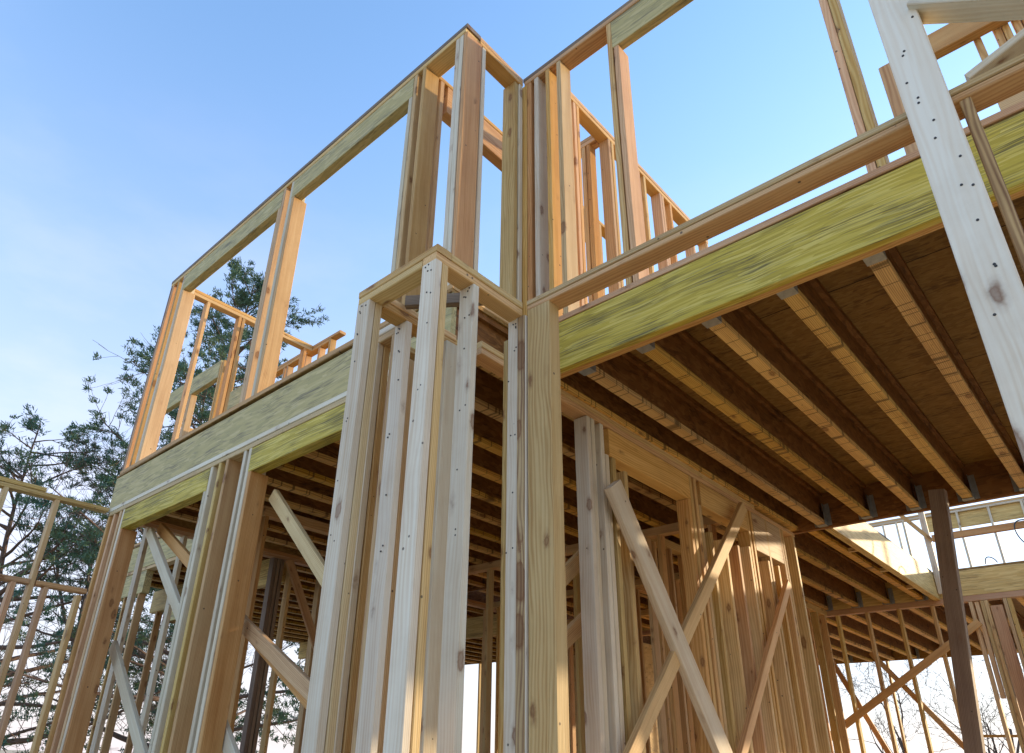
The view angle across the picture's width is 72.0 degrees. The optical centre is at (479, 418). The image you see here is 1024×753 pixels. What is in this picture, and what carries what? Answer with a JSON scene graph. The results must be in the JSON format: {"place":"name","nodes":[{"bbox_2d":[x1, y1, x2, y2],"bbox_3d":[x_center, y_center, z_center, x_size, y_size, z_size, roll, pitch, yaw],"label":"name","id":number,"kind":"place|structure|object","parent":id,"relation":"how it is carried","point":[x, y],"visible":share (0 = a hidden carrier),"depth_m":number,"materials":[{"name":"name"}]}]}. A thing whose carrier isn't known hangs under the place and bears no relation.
{"place":"outdoors","nodes":[
{"label":"outdoors","id":0,"kind":"place"},
{"bbox_2d":[0,750,82,752],"bbox_3d":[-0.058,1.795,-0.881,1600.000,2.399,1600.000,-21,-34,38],"label":"ground","id":1,"kind":"structure","parent":0,"point":[8,751],"depth_m":523.52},
{"bbox_2d":[3,426,141,646],"bbox_3d":[-9.952,4.445,17.999,6.551,10.343,4.855,-21,-34,38],"label":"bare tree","id":2,"kind":"object","parent":1,"relation":"on","point":[86,587],"visible":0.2,"depth_m":18.16,"materials":[{"name":"green plant"}]},
{"bbox_2d":[0,403,173,752],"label":"cedar tree","id":3,"kind":"object","parent":1,"relation":"on","point":[25,466],"visible":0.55,"depth_m":17.41,"materials":[{"name":"green plant"}]},
{"bbox_2d":[0,256,329,752],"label":"cedar tree","id":4,"kind":"object","parent":1,"relation":"on","point":[245,300],"visible":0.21,"depth_m":18.46,"materials":[{"name":"green plant"}]},
{"bbox_2d":[130,612,270,711],"bbox_3d":[-8.991,8.061,21.424,5.872,6.914,5.421,-10,-29,23],"label":"bare tree","id":5,"kind":"object","parent":1,"relation":"on","point":[166,659],"visible":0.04,"depth_m":21.58,"materials":[{"name":"brown plant"}]},
{"bbox_2d":[837,660,941,752],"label":"bare tree","id":6,"kind":"object","parent":1,"relation":"on","point":[899,739],"visible":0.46,"depth_m":19.46,"materials":[{"name":"brown plant"}]},
{"bbox_2d":[868,0,1023,460],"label":"timber post","id":7,"kind":"object","parent":1,"relation":"on","point":[992,281],"visible":1,"depth_m":2.00,"materials":[{"name":"grey wood"}]},
{"bbox_2d":[527,53,1023,752],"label":"porch beam","id":8,"kind":"structure","parent":7,"relation":"attached to","point":[547,603],"depth_m":2.70,"materials":[{"name":"brown wood"}]},
{"bbox_2d":[907,0,1023,24],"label":"brace","id":9,"kind":"object","parent":7,"relation":"attached to","point":[945,11],"visible":0.8,"depth_m":2.21,"materials":[{"name":"brown wood"}]},
{"bbox_2d":[889,656,1023,752],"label":"bare tree","id":10,"kind":"object","parent":1,"relation":"on","point":[994,749],"visible":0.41,"depth_m":17.73,"materials":[{"name":"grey plant"}]},
{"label":"wing slab","id":11,"kind":"structure","parent":1,"relation":"on","visible":0},
{"bbox_2d":[86,536,650,752],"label":"wing framing","id":12,"kind":"object","parent":11,"relation":"on","point":[295,630],"visible":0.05,"depth_m":9.26,"materials":[{"name":"brown wood"}]},
{"bbox_2d":[134,356,242,545],"bbox_3d":[-3.004,0.799,9.646,3.160,2.229,2.270,-21,-34,38],"label":"stud framing","id":13,"kind":"object","parent":12,"relation":"on","point":[207,378],"visible":0.12,"depth_m":9.15,"materials":[{"name":"brown wood"}]},
{"bbox_2d":[568,643,659,752],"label":"sheathed enclosure","id":14,"kind":"object","parent":11,"relation":"on","point":[654,739],"visible":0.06,"depth_m":12.30,"materials":[{"name":"brown wood"}]},
{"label":"bay slab","id":15,"kind":"structure","parent":1,"relation":"on","visible":0},
{"bbox_2d":[301,244,528,752],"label":"bay framing","id":16,"kind":"object","parent":15,"relation":"on","point":[409,691],"visible":0.99,"depth_m":2.86,"materials":[{"name":"brown wood"}]},
{"bbox_2d":[0,0,1023,752],"label":"sky","id":17,"kind":"structure","parent":0,"point":[135,135],"materials":[{"name":"blue"}]},
{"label":"floor","id":18,"kind":"structure","parent":0,"visible":0},
{"bbox_2d":[108,640,147,752],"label":"brace","id":19,"kind":"object","parent":18,"relation":"on","point":[131,713],"visible":0.98,"depth_m":5.39,"materials":[{"name":"brown wood"}]},
{"bbox_2d":[145,527,239,752],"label":"brace","id":20,"kind":"object","parent":18,"relation":"on","point":[174,598],"visible":0.53,"depth_m":5.41,"materials":[{"name":"brown wood"}]},
{"bbox_2d":[44,370,388,752],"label":"stud framing","id":21,"kind":"object","parent":18,"relation":"on","point":[228,488],"visible":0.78,"depth_m":4.74,"materials":[{"name":"brown wood"}]},
{"bbox_2d":[109,288,737,586],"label":"joist deck","id":22,"kind":"structure","parent":21,"relation":"on","point":[304,485],"depth_m":5.62,"materials":[{"name":"beige wood"}]},
{"bbox_2d":[171,289,312,441],"bbox_3d":[-2.635,-0.140,7.709,0.091,2.229,1.712,-21,-34,38],"label":"stud framing","id":23,"kind":"object","parent":22,"relation":"on","point":[239,316],"visible":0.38,"depth_m":7.73,"materials":[{"name":"brown wood"}]},
{"bbox_2d":[120,23,481,473],"bbox_3d":[-1.673,-1.066,5.761,4.416,2.230,0.158,-21,-34,38],"label":"stud framing","id":24,"kind":"object","parent":22,"relation":"on","point":[413,95],"visible":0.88,"depth_m":5.34,"materials":[{"name":"beige wood"}]},
{"bbox_2d":[276,330,345,378],"bbox_3d":[-2.213,0.204,8.384,1.820,2.230,0.150,-21,-34,38],"label":"stud framing","id":25,"kind":"object","parent":22,"relation":"on","point":[285,369],"visible":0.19,"depth_m":8.64,"materials":[{"name":"brown wood"}]},
{"bbox_2d":[473,38,522,323],"bbox_3d":[0.089,-1.570,4.618,0.128,2.229,0.458,-21,-34,38],"label":"stud framing","id":26,"kind":"object","parent":22,"relation":"on","point":[501,71],"visible":0.67,"depth_m":4.70,"materials":[{"name":"brown wood"}]},
{"bbox_2d":[425,77,604,294],"bbox_3d":[0.420,-1.139,5.476,0.091,2.232,2.312,-21,-34,38],"label":"stud framing","id":27,"kind":"object","parent":22,"relation":"on","point":[492,143],"visible":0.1,"depth_m":5.18,"materials":[{"name":"beige wood"}]},
{"bbox_2d":[580,135,603,302],"bbox_3d":[0.725,-1.195,5.340,0.528,2.229,0.090,-21,-34,38],"label":"stud framing","id":28,"kind":"object","parent":22,"relation":"on","point":[589,145],"visible":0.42,"depth_m":5.38,"materials":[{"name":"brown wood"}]},
{"bbox_2d":[157,523,306,708],"bbox_3d":[-1.143,1.491,4.145,0.039,0.090,5.310,26,-6,-40],"label":"brace","id":29,"kind":"object","parent":18,"relation":"on","point":[177,547],"visible":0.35,"depth_m":5.64,"materials":[{"name":"brown wood"}]},
{"bbox_2d":[221,505,329,752],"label":"stud framing","id":30,"kind":"object","parent":18,"relation":"on","point":[306,523],"visible":0.12,"depth_m":5.97,"materials":[{"name":"brown wood"}]},
{"bbox_2d":[242,615,309,699],"bbox_3d":[-0.426,1.619,3.259,0.041,0.091,3.613,26,-8,-40],"label":"brace","id":31,"kind":"object","parent":18,"relation":"on","point":[296,677],"visible":0.51,"depth_m":4.15,"materials":[{"name":"brown wood"}]},
{"bbox_2d":[89,520,496,752],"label":"stud framing","id":32,"kind":"object","parent":18,"relation":"on","point":[253,713],"visible":0.3,"depth_m":7.04,"materials":[{"name":"brown wood"}]},
{"bbox_2d":[268,489,324,586],"bbox_3d":[-0.443,1.243,3.402,0.042,0.090,3.666,26,7,-40],"label":"brace","id":33,"kind":"object","parent":18,"relation":"on","point":[310,553],"visible":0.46,"depth_m":4.36,"materials":[{"name":"brown wood"}]},
{"bbox_2d":[493,572,695,752],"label":"stud framing","id":34,"kind":"object","parent":18,"relation":"on","point":[569,593],"visible":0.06,"depth_m":8.18,"materials":[{"name":"brown wood"}]},
{"bbox_2d":[467,516,735,752],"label":"stud framing","id":35,"kind":"object","parent":18,"relation":"on","point":[659,533],"visible":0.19,"depth_m":6.40,"materials":[{"name":"brown wood"}]},
{"bbox_2d":[567,609,648,752],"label":"stud framing","id":36,"kind":"object","parent":18,"relation":"on","point":[645,612],"visible":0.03,"depth_m":10.13,"materials":[{"name":"brown wood"}]},
{"bbox_2d":[565,558,682,752],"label":"stud framing","id":37,"kind":"object","parent":18,"relation":"on","point":[642,662],"visible":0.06,"depth_m":8.00,"materials":[{"name":"brown wood"}]},
{"bbox_2d":[476,341,831,752],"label":"stud framing","id":38,"kind":"object","parent":18,"relation":"on","point":[728,641],"visible":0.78,"depth_m":4.76,"materials":[{"name":"beige wood"}]},
{"bbox_2d":[565,550,579,585],"bbox_3d":[0.614,0.821,4.175,0.040,0.089,1.024,-21,4,38],"label":"brace","id":39,"kind":"object","parent":38,"relation":"attached to","point":[572,569],"visible":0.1,"depth_m":4.04,"materials":[{"name":"brown wood"}]},
{"bbox_2d":[567,612,581,649],"bbox_3d":[0.504,1.211,3.932,0.039,0.090,0.976,-21,1,38],"label":"brace","id":40,"kind":"object","parent":38,"relation":"attached to","point":[574,629],"visible":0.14,"depth_m":3.95,"materials":[{"name":"brown wood"}]},
{"bbox_2d":[467,111,1023,592],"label":"joist deck","id":41,"kind":"structure","parent":38,"relation":"on","point":[823,365],"depth_m":4.19,"materials":[{"name":"brown wood"}]},
{"bbox_2d":[571,92,707,306],"bbox_3d":[1.303,-1.110,5.478,0.092,2.231,2.364,-21,-34,38],"label":"stud framing","id":42,"kind":"object","parent":41,"relation":"on","point":[667,211],"visible":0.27,"depth_m":5.45,"materials":[{"name":"brown wood"}]},
{"bbox_2d":[522,0,1023,322],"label":"stud framing","id":43,"kind":"object","parent":41,"relation":"on","point":[549,248],"visible":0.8,"depth_m":4.39,"materials":[{"name":"beige wood"}]},
{"bbox_2d":[964,28,1023,80],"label":"brace","id":44,"kind":"object","parent":43,"relation":"attached to","point":[1012,47],"visible":0.61,"depth_m":2.87,"materials":[{"name":"brown wood"}]},
{"bbox_2d":[927,20,1023,59],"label":"stud framing","id":45,"kind":"object","parent":41,"relation":"on","point":[945,40],"visible":0.33,"depth_m":4.59,"materials":[{"name":"brown wood"}]},
{"bbox_2d":[604,479,732,752],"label":"brace","id":46,"kind":"object","parent":18,"relation":"on","point":[661,603],"visible":0.97,"depth_m":4.11,"materials":[{"name":"brown wood"}]},
{"bbox_2d":[623,502,746,752],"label":"brace","id":47,"kind":"object","parent":18,"relation":"on","point":[642,729],"visible":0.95,"depth_m":4.27,"materials":[{"name":"beige wood"}]},
{"bbox_2d":[651,538,850,752],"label":"stud framing","id":48,"kind":"object","parent":18,"relation":"on","point":[813,611],"visible":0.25,"depth_m":8.60,"materials":[{"name":"brown wood"}]},
{"bbox_2d":[479,522,1023,630],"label":"joist deck","id":49,"kind":"structure","parent":48,"relation":"on","point":[860,565],"depth_m":8.30,"materials":[{"name":"wood"}]},
{"bbox_2d":[650,560,1023,663],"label":"joist deck","id":50,"kind":"structure","parent":49,"relation":"attached to","point":[923,641],"depth_m":11.43,"materials":[{"name":"wood"}]},
{"bbox_2d":[868,496,1023,566],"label":"stud framing","id":51,"kind":"object","parent":50,"relation":"on","point":[990,512],"visible":0.32,"depth_m":12.93,"materials":[{"name":"brown wood"}]},
{"bbox_2d":[899,512,1023,594],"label":"guard rail","id":52,"kind":"object","parent":49,"relation":"on","point":[925,533],"visible":0.72,"depth_m":8.77,"materials":[{"name":"brown wood"}]},
{"bbox_2d":[1014,519,1023,541],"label":"cable","id":53,"kind":"object","parent":52,"relation":"hanging from","point":[1015,529],"visible":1,"depth_m":8.35,"materials":[{"name":"grey plastic"}]},
{"bbox_2d":[736,580,791,752],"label":"brace","id":54,"kind":"object","parent":18,"relation":"on","point":[754,707],"visible":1,"depth_m":4.94,"materials":[{"name":"beige wood"}]},
{"bbox_2d":[642,590,1023,752],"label":"stud framing","id":55,"kind":"object","parent":18,"relation":"on","point":[1011,678],"visible":0.54,"depth_m":8.30,"materials":[{"name":"brown wood"}]},
{"bbox_2d":[869,651,963,749],"bbox_3d":[5.663,3.856,8.139,0.042,2.832,0.063,26,-71,-40],"label":"brace","id":56,"kind":"object","parent":55,"relation":"attached to","point":[930,713],"visible":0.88,"depth_m":8.53,"materials":[{"name":"brown wood"}]},
{"bbox_2d":[813,632,891,752],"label":"brace","id":57,"kind":"object","parent":18,"relation":"on","point":[875,731],"visible":0.59,"depth_m":8.91,"materials":[{"name":"brown wood"}]},
{"bbox_2d":[830,619,982,737],"bbox_3d":[4.441,4.109,9.010,0.042,0.085,4.704,26,-68,-40],"label":"brace","id":58,"kind":"object","parent":18,"relation":"on","point":[906,677],"visible":0.7,"depth_m":8.64,"materials":[{"name":"brown wood"}]},
{"bbox_2d":[827,660,1016,752],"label":"stud framing","id":59,"kind":"object","parent":18,"relation":"on","point":[898,716],"visible":0.24,"depth_m":13.00,"materials":[{"name":"brown wood"}]},
{"bbox_2d":[928,489,985,752],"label":"support post","id":60,"kind":"object","parent":18,"relation":"on","point":[966,690],"visible":1,"depth_m":5.06,"materials":[{"name":"brown wood"}]},
{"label":"side slab","id":61,"kind":"structure","parent":0,"visible":0},
{"bbox_2d":[0,476,108,752],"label":"stud framing","id":62,"kind":"object","parent":61,"relation":"on","point":[30,582],"visible":1,"depth_m":5.79,"materials":[{"name":"brown wood"}]}
]}

